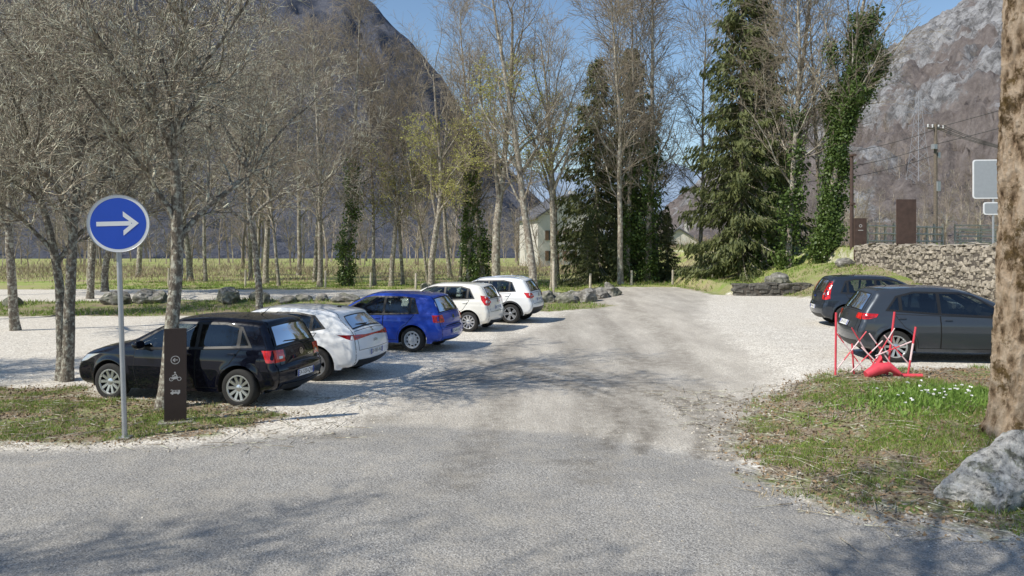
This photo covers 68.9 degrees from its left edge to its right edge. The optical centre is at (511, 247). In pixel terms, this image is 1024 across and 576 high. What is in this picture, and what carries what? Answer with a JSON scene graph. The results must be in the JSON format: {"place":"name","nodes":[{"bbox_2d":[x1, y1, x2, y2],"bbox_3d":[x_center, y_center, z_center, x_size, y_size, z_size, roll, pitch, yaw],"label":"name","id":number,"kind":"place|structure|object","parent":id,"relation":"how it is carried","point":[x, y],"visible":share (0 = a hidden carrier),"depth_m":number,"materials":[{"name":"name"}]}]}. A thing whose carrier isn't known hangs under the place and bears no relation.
{"place":"outdoors","nodes":[
{"label":"outdoors","id":0,"kind":"place"},
{"bbox_2d":[0,0,540,258],"bbox_3d":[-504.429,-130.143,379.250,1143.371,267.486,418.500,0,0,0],"label":"mountain","id":1,"kind":"structure","parent":0,"point":[318,6],"depth_m":259.11,"materials":[{"name":"grey stone"}]},
{"bbox_2d":[0,287,1023,575],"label":"road","id":2,"kind":"structure","parent":0,"point":[230,503],"depth_m":7.92,"materials":[{"name":"grey gravel"}]},
{"bbox_2d":[595,287,608,298],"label":"boulder","id":3,"kind":"object","parent":2,"relation":"on","point":[601,292],"visible":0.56,"depth_m":36.69,"materials":[{"name":"stone"}]},
{"bbox_2d":[605,286,621,296],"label":"boulder","id":4,"kind":"object","parent":2,"relation":"on","point":[613,291],"visible":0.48,"depth_m":37.15,"materials":[{"name":"stone"}]},
{"bbox_2d":[0,287,1023,542],"bbox_3d":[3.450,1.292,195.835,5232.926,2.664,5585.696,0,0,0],"label":"ground","id":5,"kind":"structure","parent":0,"point":[780,339],"depth_m":16.73,"materials":[{"name":"grey gravel"}]},
{"bbox_2d":[0,24,150,246],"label":"bare tree","id":6,"kind":"object","parent":5,"relation":"on","point":[3,216],"visible":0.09,"depth_m":28.91,"materials":[{"name":"grey plant"}]},
{"bbox_2d":[0,0,188,330],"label":"bare tree","id":7,"kind":"object","parent":5,"relation":"on","point":[14,319],"visible":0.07,"depth_m":23.13,"materials":[{"name":"grey plant"}]},
{"bbox_2d":[0,0,212,380],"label":"bare tree","id":8,"kind":"object","parent":5,"relation":"on","point":[50,243],"visible":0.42,"depth_m":14.68,"materials":[{"name":"grey plant"}]},
{"bbox_2d":[17,17,215,298],"bbox_3d":[-22.242,-4.490,38.069,11.097,14.753,11.472,0,0,23],"label":"bare tree","id":9,"kind":"object","parent":5,"relation":"on","point":[91,276],"visible":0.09,"depth_m":38.07,"materials":[{"name":"grey plant"}]},
{"bbox_2d":[0,0,278,381],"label":"bare tree","id":10,"kind":"object","parent":5,"relation":"on","point":[74,200],"visible":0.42,"depth_m":14.49,"materials":[{"name":"grey plant"}]},
{"bbox_2d":[48,37,232,291],"bbox_3d":[-20.916,-4.531,41.319,8.953,14.842,13.250,0,0,0],"label":"bare tree","id":11,"kind":"object","parent":5,"relation":"on","point":[104,274],"visible":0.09,"depth_m":43.20,"materials":[{"name":"grey plant"}]},
{"bbox_2d":[0,412,377,458],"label":"loose gravel","id":12,"kind":"structure","parent":5,"relation":"on","point":[88,448],"depth_m":10.41,"materials":[{"name":"gravel"}]},
{"bbox_2d":[79,308,320,406],"bbox_3d":[-5.502,1.807,13.160,4.159,1.552,2.070,0,0,14],"label":"parked car","id":13,"kind":"object","parent":5,"relation":"on","point":[241,358],"visible":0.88,"depth_m":12.41,"materials":[{"name":"black paint"}]},
{"bbox_2d":[251,303,387,380],"bbox_3d":[-4.943,1.890,15.710,4.587,1.418,2.170,0,0,15],"label":"parked car","id":14,"kind":"object","parent":5,"relation":"on","point":[344,336],"visible":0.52,"depth_m":14.70,"materials":[{"name":"white paint"}]},
{"bbox_2d":[348,287,462,351],"bbox_3d":[-3.491,1.809,19.685,4.353,1.579,2.120,0,0,17],"label":"parked car","id":15,"kind":"object","parent":5,"relation":"on","point":[417,321],"visible":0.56,"depth_m":18.67,"materials":[{"name":"blue paint"}]},
{"bbox_2d":[388,279,503,331],"bbox_3d":[-2.421,1.795,24.182,4.241,1.610,2.130,0,0,18],"label":"parked car","id":16,"kind":"object","parent":5,"relation":"on","point":[476,305],"visible":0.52,"depth_m":23.11,"materials":[{"name":"white paint"}]},
{"bbox_2d":[456,275,543,322],"bbox_3d":[-1.064,1.757,26.761,4.345,1.690,2.130,0,0,18],"label":"parked car","id":17,"kind":"object","parent":5,"relation":"on","point":[522,298],"visible":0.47,"depth_m":25.64,"materials":[{"name":"white paint"}]},
{"bbox_2d":[452,0,573,285],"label":"bare tree","id":18,"kind":"object","parent":5,"relation":"on","point":[516,144],"visible":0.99,"depth_m":42.20,"materials":[{"name":"grey plant"}]},
{"bbox_2d":[810,271,963,321],"bbox_3d":[11.032,1.494,22.056,4.135,1.611,2.070,0,0,8],"label":"parked car","id":19,"kind":"object","parent":5,"relation":"on","point":[832,295],"visible":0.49,"depth_m":21.60,"materials":[{"name":"paint"}]},
{"bbox_2d":[837,281,994,362],"bbox_3d":[9.141,1.492,15.549,4.293,1.621,2.130,0,0,8],"label":"parked car","id":20,"kind":"object","parent":5,"relation":"on","point":[938,323],"visible":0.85,"depth_m":14.97,"materials":[{"name":"grey paint"}]},
{"bbox_2d":[854,242,996,303],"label":"retaining wall","id":21,"kind":"structure","parent":5,"relation":"on","point":[969,267],"depth_m":28.85,"materials":[{"name":"stone"}]},
{"bbox_2d":[896,199,915,245],"bbox_3d":[17.050,-1.073,32.315,0.840,2.015,0.090,0,0,0],"label":"information sign","id":22,"kind":"object","parent":21,"relation":"on","point":[905,221],"visible":0.88,"depth_m":32.27,"materials":[{"name":"metal"}]},
{"bbox_2d":[0,247,1023,539],"bbox_3d":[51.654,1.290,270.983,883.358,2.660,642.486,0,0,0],"label":"grass","id":23,"kind":"structure","parent":0,"point":[814,275],"depth_m":11.57,"materials":[{"name":"green plant"}]},
{"bbox_2d":[26,0,125,266],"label":"bare tree","id":24,"kind":"object","parent":23,"relation":"on","point":[89,134],"visible":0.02,"depth_m":54.76,"materials":[{"name":"grey plant"}]},
{"bbox_2d":[99,290,131,304],"bbox_3d":[-17.488,2.326,33.099,1.218,0.863,1.209,0,0,-3],"label":"boulder","id":25,"kind":"object","parent":23,"relation":"on","point":[109,298],"visible":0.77,"depth_m":32.59,"materials":[{"name":"stone"}]},
{"bbox_2d":[86,195,149,438],"bbox_3d":[-5.338,0.967,10.159,0.784,3.363,0.184,0,0,-10],"label":"direction sign","id":26,"kind":"object","parent":23,"relation":"on","point":[118,224],"visible":0.98,"depth_m":10.13,"materials":[{"name":"metal"}]},
{"bbox_2d":[0,385,286,441],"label":"grass tufts","id":27,"kind":"object","parent":23,"relation":"on","point":[95,429],"visible":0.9,"depth_m":11.11,"materials":[{"name":"green plant"}]},
{"bbox_2d":[132,288,155,303],"bbox_3d":[-16.281,2.231,33.187,1.138,0.841,1.094,0,0,31],"label":"boulder","id":28,"kind":"object","parent":23,"relation":"on","point":[141,296],"visible":0.61,"depth_m":32.79,"materials":[{"name":"stone"}]},
{"bbox_2d":[145,290,167,302],"bbox_3d":[-15.736,2.273,33.052,0.968,0.721,0.822,0,0,9],"label":"boulder","id":29,"kind":"object","parent":23,"relation":"on","point":[160,296],"visible":0.7,"depth_m":32.83,"materials":[{"name":"stone"}]},
{"bbox_2d":[129,10,202,276],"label":"bare tree","id":30,"kind":"object","parent":23,"relation":"on","point":[139,256],"visible":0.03,"depth_m":65.96,"materials":[{"name":"grey plant"}]},
{"bbox_2d":[126,0,212,280],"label":"bare tree","id":31,"kind":"object","parent":23,"relation":"on","point":[189,267],"visible":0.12,"depth_m":57.95,"materials":[{"name":"grey plant"}]},
{"bbox_2d":[157,328,192,425],"bbox_3d":[-4.980,1.908,11.050,0.460,1.415,0.300,0,0,-20],"label":"information post","id":32,"kind":"object","parent":23,"relation":"on","point":[175,372],"visible":0.98,"depth_m":11.02,"materials":[{"name":"metal"}]},
{"bbox_2d":[98,12,290,251],"bbox_3d":[-14.756,-4.305,35.681,10.058,14.354,10.395,0,0,-28],"label":"bare tree","id":33,"kind":"object","parent":23,"relation":"on","point":[190,205],"visible":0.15,"depth_m":35.39,"materials":[{"name":"grey plant"}]},
{"bbox_2d":[0,0,392,409],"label":"bare tree","id":34,"kind":"object","parent":23,"relation":"on","point":[171,131],"visible":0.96,"depth_m":11.80,"materials":[{"name":"grey plant"}]},
{"bbox_2d":[161,42,248,281],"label":"bare tree","id":35,"kind":"object","parent":23,"relation":"on","point":[204,226],"visible":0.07,"depth_m":57.11,"materials":[{"name":"grey plant"}]},
{"bbox_2d":[217,287,239,303],"bbox_3d":[-12.487,2.188,32.989,1.029,0.919,1.300,0,0,-28],"label":"boulder","id":36,"kind":"object","parent":23,"relation":"on","point":[228,295],"visible":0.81,"depth_m":32.61,"materials":[{"name":"stone"}]},
{"bbox_2d":[204,48,280,279],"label":"bare tree","id":37,"kind":"object","parent":23,"relation":"on","point":[250,268],"visible":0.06,"depth_m":59.89,"materials":[{"name":"grey plant"}]},
{"bbox_2d":[95,6,393,309],"bbox_3d":[-9.939,-3.252,28.688,9.448,12.149,9.138,0,0,21],"label":"bare tree","id":38,"kind":"object","parent":23,"relation":"on","point":[246,163],"visible":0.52,"depth_m":29.25,"materials":[{"name":"grey plant"}]},
{"bbox_2d":[204,35,313,260],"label":"bare tree","id":39,"kind":"object","parent":23,"relation":"on","point":[259,226],"visible":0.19,"depth_m":54.76,"materials":[{"name":"grey plant"}]},
{"bbox_2d":[215,46,316,285],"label":"bare tree","id":40,"kind":"object","parent":23,"relation":"on","point":[270,212],"visible":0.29,"depth_m":49.99,"materials":[{"name":"grey plant"}]},
{"bbox_2d":[222,1,317,283],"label":"bare tree","id":41,"kind":"object","parent":23,"relation":"on","point":[265,279],"visible":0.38,"depth_m":54.04,"materials":[{"name":"grey plant"}]},
{"bbox_2d":[279,295,296,303],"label":"boulder","id":42,"kind":"object","parent":23,"relation":"on","point":[287,299],"visible":0.84,"depth_m":32.68,"materials":[{"name":"stone"}]},
{"bbox_2d":[260,28,343,274],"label":"bare tree","id":43,"kind":"object","parent":23,"relation":"on","point":[299,250],"visible":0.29,"depth_m":70.13,"materials":[{"name":"grey plant"}]},
{"bbox_2d":[266,2,357,286],"bbox_3d":[-12.615,-6.576,48.550,4.912,18.543,6.611,0,-3,35],"label":"bare tree","id":44,"kind":"object","parent":23,"relation":"on","point":[319,208],"visible":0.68,"depth_m":48.35,"materials":[{"name":"grey plant"}]},
{"bbox_2d":[286,12,372,281],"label":"bare tree","id":45,"kind":"object","parent":23,"relation":"on","point":[315,267],"visible":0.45,"depth_m":55.91,"materials":[{"name":"grey plant"}]},
{"bbox_2d":[0,138,671,268],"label":"woodland","id":46,"kind":"object","parent":23,"relation":"on","point":[366,245],"visible":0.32,"depth_m":111.96,"materials":[{"name":"brown plant"}]},
{"bbox_2d":[341,294,359,302],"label":"boulder","id":47,"kind":"object","parent":23,"relation":"on","point":[349,298],"visible":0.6,"depth_m":33.15,"materials":[{"name":"stone"}]},
{"bbox_2d":[314,0,396,286],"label":"bare tree","id":48,"kind":"object","parent":23,"relation":"on","point":[345,261],"visible":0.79,"depth_m":49.60,"materials":[{"name":"grey plant"}]},
{"bbox_2d":[306,29,415,285],"bbox_3d":[-9.335,-6.096,51.833,7.774,17.712,7.155,0,2,27],"label":"bare tree","id":49,"kind":"object","parent":23,"relation":"on","point":[374,280],"visible":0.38,"depth_m":51.21,"materials":[{"name":"grey plant"}]},
{"bbox_2d":[338,33,444,284],"bbox_3d":[-8.300,-6.127,52.404,7.774,17.712,7.155,0,3,-36],"label":"bare tree","id":50,"kind":"object","parent":23,"relation":"on","point":[402,281],"visible":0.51,"depth_m":51.70,"materials":[{"name":"grey plant"}]},
{"bbox_2d":[359,33,447,285],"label":"bare tree","id":51,"kind":"object","parent":23,"relation":"on","point":[393,250],"visible":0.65,"depth_m":50.61,"materials":[{"name":"grey plant"}]},
{"bbox_2d":[361,71,446,282],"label":"bare tree","id":52,"kind":"object","parent":23,"relation":"on","point":[421,221],"visible":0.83,"depth_m":49.18,"materials":[{"name":"grey plant"}]},
{"bbox_2d":[389,0,495,287],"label":"bare tree","id":53,"kind":"object","parent":23,"relation":"on","point":[441,194],"visible":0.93,"depth_m":46.55,"materials":[{"name":"grey plant"}]},
{"bbox_2d":[0,228,895,284],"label":"field","id":54,"kind":"structure","parent":23,"relation":"on","point":[32,268],"depth_m":68.98,"materials":[{"name":"green plant"}]},
{"bbox_2d":[411,50,484,276],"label":"bare tree","id":55,"kind":"object","parent":23,"relation":"on","point":[447,255],"visible":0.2,"depth_m":65.71,"materials":[{"name":"grey plant"}]},
{"bbox_2d":[424,15,508,281],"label":"bare tree","id":56,"kind":"object","parent":23,"relation":"on","point":[467,250],"visible":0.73,"depth_m":48.83,"materials":[{"name":"grey plant"}]},
{"bbox_2d":[420,53,515,281],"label":"bare tree","id":57,"kind":"object","parent":23,"relation":"on","point":[460,270],"visible":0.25,"depth_m":51.16,"materials":[{"name":"grey plant"}]},
{"bbox_2d":[428,0,510,283],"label":"bare tree","id":58,"kind":"object","parent":23,"relation":"on","point":[482,246],"visible":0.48,"depth_m":51.59,"materials":[{"name":"grey plant"}]},
{"bbox_2d":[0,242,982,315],"bbox_3d":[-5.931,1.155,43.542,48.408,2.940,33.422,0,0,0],"label":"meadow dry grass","id":59,"kind":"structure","parent":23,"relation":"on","point":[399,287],"depth_m":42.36,"materials":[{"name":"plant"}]},
{"bbox_2d":[0,242,988,315],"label":"meadow grass","id":60,"kind":"structure","parent":23,"relation":"on","point":[565,289],"depth_m":39.69,"materials":[{"name":"green plant"}]},
{"bbox_2d":[0,374,1023,554],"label":"fallen twigs","id":61,"kind":"object","parent":23,"relation":"on","point":[730,409],"visible":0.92,"depth_m":10.15,"materials":[{"name":"brown wood"}]},
{"bbox_2d":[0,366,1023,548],"bbox_3d":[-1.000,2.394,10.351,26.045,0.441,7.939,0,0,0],"label":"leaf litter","id":62,"kind":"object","parent":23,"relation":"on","point":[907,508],"visible":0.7,"depth_m":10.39,"materials":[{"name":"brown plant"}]},
{"bbox_2d":[450,0,582,289],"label":"bare tree","id":63,"kind":"object","parent":23,"relation":"on","point":[500,189],"visible":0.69,"depth_m":45.73,"materials":[{"name":"grey plant"}]},
{"bbox_2d":[485,11,603,284],"bbox_3d":[3.251,-6.904,52.844,8.481,19.322,7.806,-1,2,33],"label":"bare tree","id":64,"kind":"object","parent":23,"relation":"on","point":[560,109],"visible":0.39,"depth_m":52.49,"materials":[{"name":"grey plant"}]},
{"bbox_2d":[483,0,612,288],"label":"bare tree","id":65,"kind":"object","parent":23,"relation":"on","point":[550,186],"visible":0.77,"depth_m":46.51,"materials":[{"name":"grey plant"}]},
{"bbox_2d":[542,290,553,302],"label":"boulder","id":66,"kind":"object","parent":23,"relation":"on","point":[547,296],"visible":0.5,"depth_m":35.21,"materials":[{"name":"stone"}]},
{"bbox_2d":[515,191,600,266],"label":"house","id":67,"kind":"structure","parent":23,"relation":"on","point":[543,226],"depth_m":99.30,"materials":[{"name":"paint"}]},
{"bbox_2d":[555,292,578,302],"bbox_3d":[2.616,2.482,35.170,1.064,0.759,1.072,0,0,31],"label":"boulder","id":68,"kind":"object","parent":23,"relation":"on","point":[564,297],"visible":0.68,"depth_m":34.81,"materials":[{"name":"stone"}]},
{"bbox_2d":[571,219,600,285],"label":"spruce tree","id":69,"kind":"object","parent":23,"relation":"on","point":[587,259],"visible":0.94,"depth_m":48.35,"materials":[{"name":"green plant"}]},
{"bbox_2d":[576,288,597,302],"bbox_3d":[3.574,2.394,35.576,1.096,0.962,1.290,0,0,43],"label":"boulder","id":70,"kind":"object","parent":23,"relation":"on","point":[588,294],"visible":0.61,"depth_m":35.10,"materials":[{"name":"stone"}]},
{"bbox_2d":[554,58,642,286],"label":"spruce tree","id":71,"kind":"object","parent":23,"relation":"on","point":[600,216],"visible":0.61,"depth_m":50.43,"materials":[{"name":"green plant"}]},
{"bbox_2d":[560,0,666,284],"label":"bare tree","id":72,"kind":"object","parent":23,"relation":"on","point":[620,129],"visible":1,"depth_m":45.58,"materials":[{"name":"grey plant"}]},
{"bbox_2d":[605,222,628,281],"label":"spruce tree","id":73,"kind":"object","parent":23,"relation":"on","point":[612,254],"visible":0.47,"depth_m":48.82,"materials":[{"name":"green plant"}]},
{"bbox_2d":[575,0,684,282],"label":"bare tree","id":74,"kind":"object","parent":23,"relation":"on","point":[630,223],"visible":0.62,"depth_m":48.90,"materials":[{"name":"grey plant"}]},
{"bbox_2d":[588,48,676,278],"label":"spruce tree","id":75,"kind":"object","parent":23,"relation":"on","point":[662,214],"visible":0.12,"depth_m":53.31,"materials":[{"name":"green plant"}]},
{"bbox_2d":[583,0,715,277],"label":"bare tree","id":76,"kind":"object","parent":23,"relation":"on","point":[642,81],"visible":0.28,"depth_m":50.17,"materials":[{"name":"grey plant"}]},
{"bbox_2d":[600,0,699,281],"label":"bare tree","id":77,"kind":"object","parent":23,"relation":"on","point":[647,237],"visible":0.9,"depth_m":47.94,"materials":[{"name":"grey plant"}]},
{"bbox_2d":[654,212,680,281],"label":"spruce tree","id":78,"kind":"object","parent":23,"relation":"on","point":[665,267],"visible":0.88,"depth_m":49.85,"materials":[{"name":"green plant"}]},
{"bbox_2d":[663,224,698,245],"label":"house","id":79,"kind":"structure","parent":23,"relation":"on","point":[680,232],"depth_m":123.97,"materials":[{"name":"paint"}]},
{"bbox_2d":[646,0,752,267],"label":"bare tree","id":80,"kind":"object","parent":23,"relation":"on","point":[709,134],"visible":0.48,"depth_m":51.04,"materials":[{"name":"grey plant"}]},
{"bbox_2d":[675,0,815,283],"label":"spruce tree","id":81,"kind":"object","parent":23,"relation":"on","point":[741,221],"visible":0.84,"depth_m":44.70,"materials":[{"name":"green plant"}]},
{"bbox_2d":[708,0,816,259],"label":"spruce tree","id":82,"kind":"object","parent":23,"relation":"on","point":[805,228],"visible":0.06,"depth_m":50.05,"materials":[{"name":"green plant"}]},
{"bbox_2d":[699,0,826,269],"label":"bare tree","id":83,"kind":"object","parent":23,"relation":"on","point":[766,237],"visible":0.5,"depth_m":44.37,"materials":[{"name":"green plant"}]},
{"bbox_2d":[730,282,813,295],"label":"stone wall","id":84,"kind":"structure","parent":23,"relation":"on","point":[762,289],"depth_m":35.48,"materials":[{"name":"stone"}]},
{"bbox_2d":[764,272,791,283],"bbox_3d":[13.187,1.710,37.213,1.115,0.996,1.408,0,0,-22],"label":"boulder","id":85,"kind":"object","parent":23,"relation":"on","point":[779,277],"visible":0.53,"depth_m":36.74,"materials":[{"name":"stone"}]},
{"bbox_2d":[724,0,865,269],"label":"bare tree","id":86,"kind":"object","parent":23,"relation":"on","point":[793,194],"visible":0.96,"depth_m":41.94,"materials":[{"name":"grey plant"}]},
{"bbox_2d":[757,0,846,250],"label":"bare tree","id":87,"kind":"object","parent":23,"relation":"on","point":[804,40],"visible":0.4,"depth_m":44.20,"materials":[{"name":"grey plant"}]},
{"bbox_2d":[741,0,871,214],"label":"bare tree","id":88,"kind":"object","parent":23,"relation":"on","point":[816,157],"visible":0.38,"depth_m":43.74,"materials":[{"name":"grey plant"}]},
{"bbox_2d":[649,375,1023,558],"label":"loose gravel","id":89,"kind":"structure","parent":23,"relation":"on","point":[858,501],"depth_m":9.21,"materials":[{"name":"grey gravel"}]},
{"bbox_2d":[835,257,855,267],"bbox_3d":[16.304,0.797,36.649,0.870,0.621,0.877,0,0,-25],"label":"boulder","id":90,"kind":"object","parent":23,"relation":"on","point":[845,261],"visible":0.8,"depth_m":36.37,"materials":[{"name":"stone"}]},
{"bbox_2d":[849,154,856,249],"bbox_3d":[17.200,-1.950,37.690,0.200,5.500,0.420,0,0,0],"label":"lamp post","id":91,"kind":"object","parent":23,"relation":"on","point":[852,203],"visible":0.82,"depth_m":37.73,"materials":[{"name":"metal"}]},
{"bbox_2d":[771,0,948,263],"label":"ivy tree","id":92,"kind":"object","parent":23,"relation":"on","point":[844,110],"visible":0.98,"depth_m":40.27,"materials":[{"name":"green plant"}]},
{"bbox_2d":[854,218,866,260],"bbox_3d":[17.250,-0.400,36.998,0.600,2.100,0.103,0,0,0],"label":"entrance totem","id":93,"kind":"object","parent":23,"relation":"on","point":[860,230],"visible":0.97,"depth_m":36.95,"materials":[{"name":"metal"}]},
{"bbox_2d":[834,312,922,377],"bbox_3d":[6.479,1.726,13.262,1.405,1.157,0.507,0,0,4],"label":"folding barrier","id":94,"kind":"object","parent":23,"relation":"on","point":[878,366],"visible":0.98,"depth_m":13.31,"materials":[{"name":"red plastic"}]},
{"bbox_2d":[735,363,1023,535],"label":"grass tufts","id":95,"kind":"object","parent":23,"relation":"on","point":[876,447],"visible":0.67,"depth_m":9.38,"materials":[{"name":"green plant"}]},
{"bbox_2d":[784,379,988,435],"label":"white flowers","id":96,"kind":"object","parent":23,"relation":"on","point":[949,395],"visible":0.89,"depth_m":10.88,"materials":[{"name":"green plant"}]},
{"bbox_2d":[867,223,943,244],"bbox_3d":[23.258,-0.678,43.994,7.792,1.558,0.170,0,0,-32],"label":"timber fence","id":97,"kind":"object","parent":23,"relation":"on","point":[918,234],"visible":0.57,"depth_m":43.30,"materials":[{"name":"wood"}]},
{"bbox_2d":[926,124,944,243],"bbox_3d":[31.217,-4.450,54.953,1.700,9.300,0.400,0,0,-20],"label":"utility pole","id":98,"kind":"object","parent":23,"relation":"on","point":[937,183],"visible":0.93,"depth_m":54.89,"materials":[{"name":"metal"}]},
{"bbox_2d":[954,224,997,244],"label":"field gate","id":99,"kind":"structure","parent":23,"relation":"on","point":[980,232],"depth_m":45.65,"materials":[{"name":"metal"}]},
{"bbox_2d":[959,230,996,242],"bbox_3d":[35.506,-0.655,52.991,12.686,1.507,0.170,0,0,-29],"label":"timber fence","id":100,"kind":"object","parent":23,"relation":"on","point":[977,235],"visible":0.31,"depth_m":50.80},
{"bbox_2d":[933,429,1023,514],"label":"boulder","id":101,"kind":"object","parent":23,"relation":"on","point":[991,476],"visible":0.85,"depth_m":7.54,"materials":[{"name":"grey stone"}]},
{"bbox_2d":[972,159,997,242],"bbox_3d":[18.403,-1.673,28.222,1.900,3.300,0.093,0,0,6],"label":"road sign","id":102,"kind":"object","parent":23,"relation":"on","point":[984,179],"visible":0.62,"depth_m":28.23,"materials":[{"name":"metal"}]},
{"bbox_2d":[978,0,1023,437],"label":"old tree","id":103,"kind":"object","parent":23,"relation":"on","point":[1004,412],"visible":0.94,"depth_m":9.25,"materials":[{"name":"brown plant"}]},
{"bbox_2d":[508,162,701,233],"bbox_3d":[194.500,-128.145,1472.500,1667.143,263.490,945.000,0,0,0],"label":"mountain","id":104,"kind":"structure","parent":0,"point":[664,203],"depth_m":1472.00,"materials":[{"name":"grey stone"}]},
{"bbox_2d":[369,0,961,175],"label":"sky","id":105,"kind":"structure","parent":0,"point":[420,8],"materials":[{"name":"blue"}]},
{"bbox_2d":[656,0,1002,244],"bbox_3d":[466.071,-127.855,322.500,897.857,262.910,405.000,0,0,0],"label":"mountain","id":106,"kind":"structure","parent":0,"point":[970,84],"depth_m":227.97,"materials":[{"name":"grey stone"}]},
{"bbox_2d":[798,43,998,244],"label":"hillside woodland","id":107,"kind":"object","parent":106,"relation":"on","point":[925,223],"visible":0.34,"depth_m":143.93,"materials":[{"name":"grey plant"}]},
{"bbox_2d":[905,91,931,183],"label":"lattice pylon","id":108,"kind":"object","parent":106,"relation":"on","point":[918,109],"visible":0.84,"depth_m":179.60,"materials":[{"name":"grey metal"}]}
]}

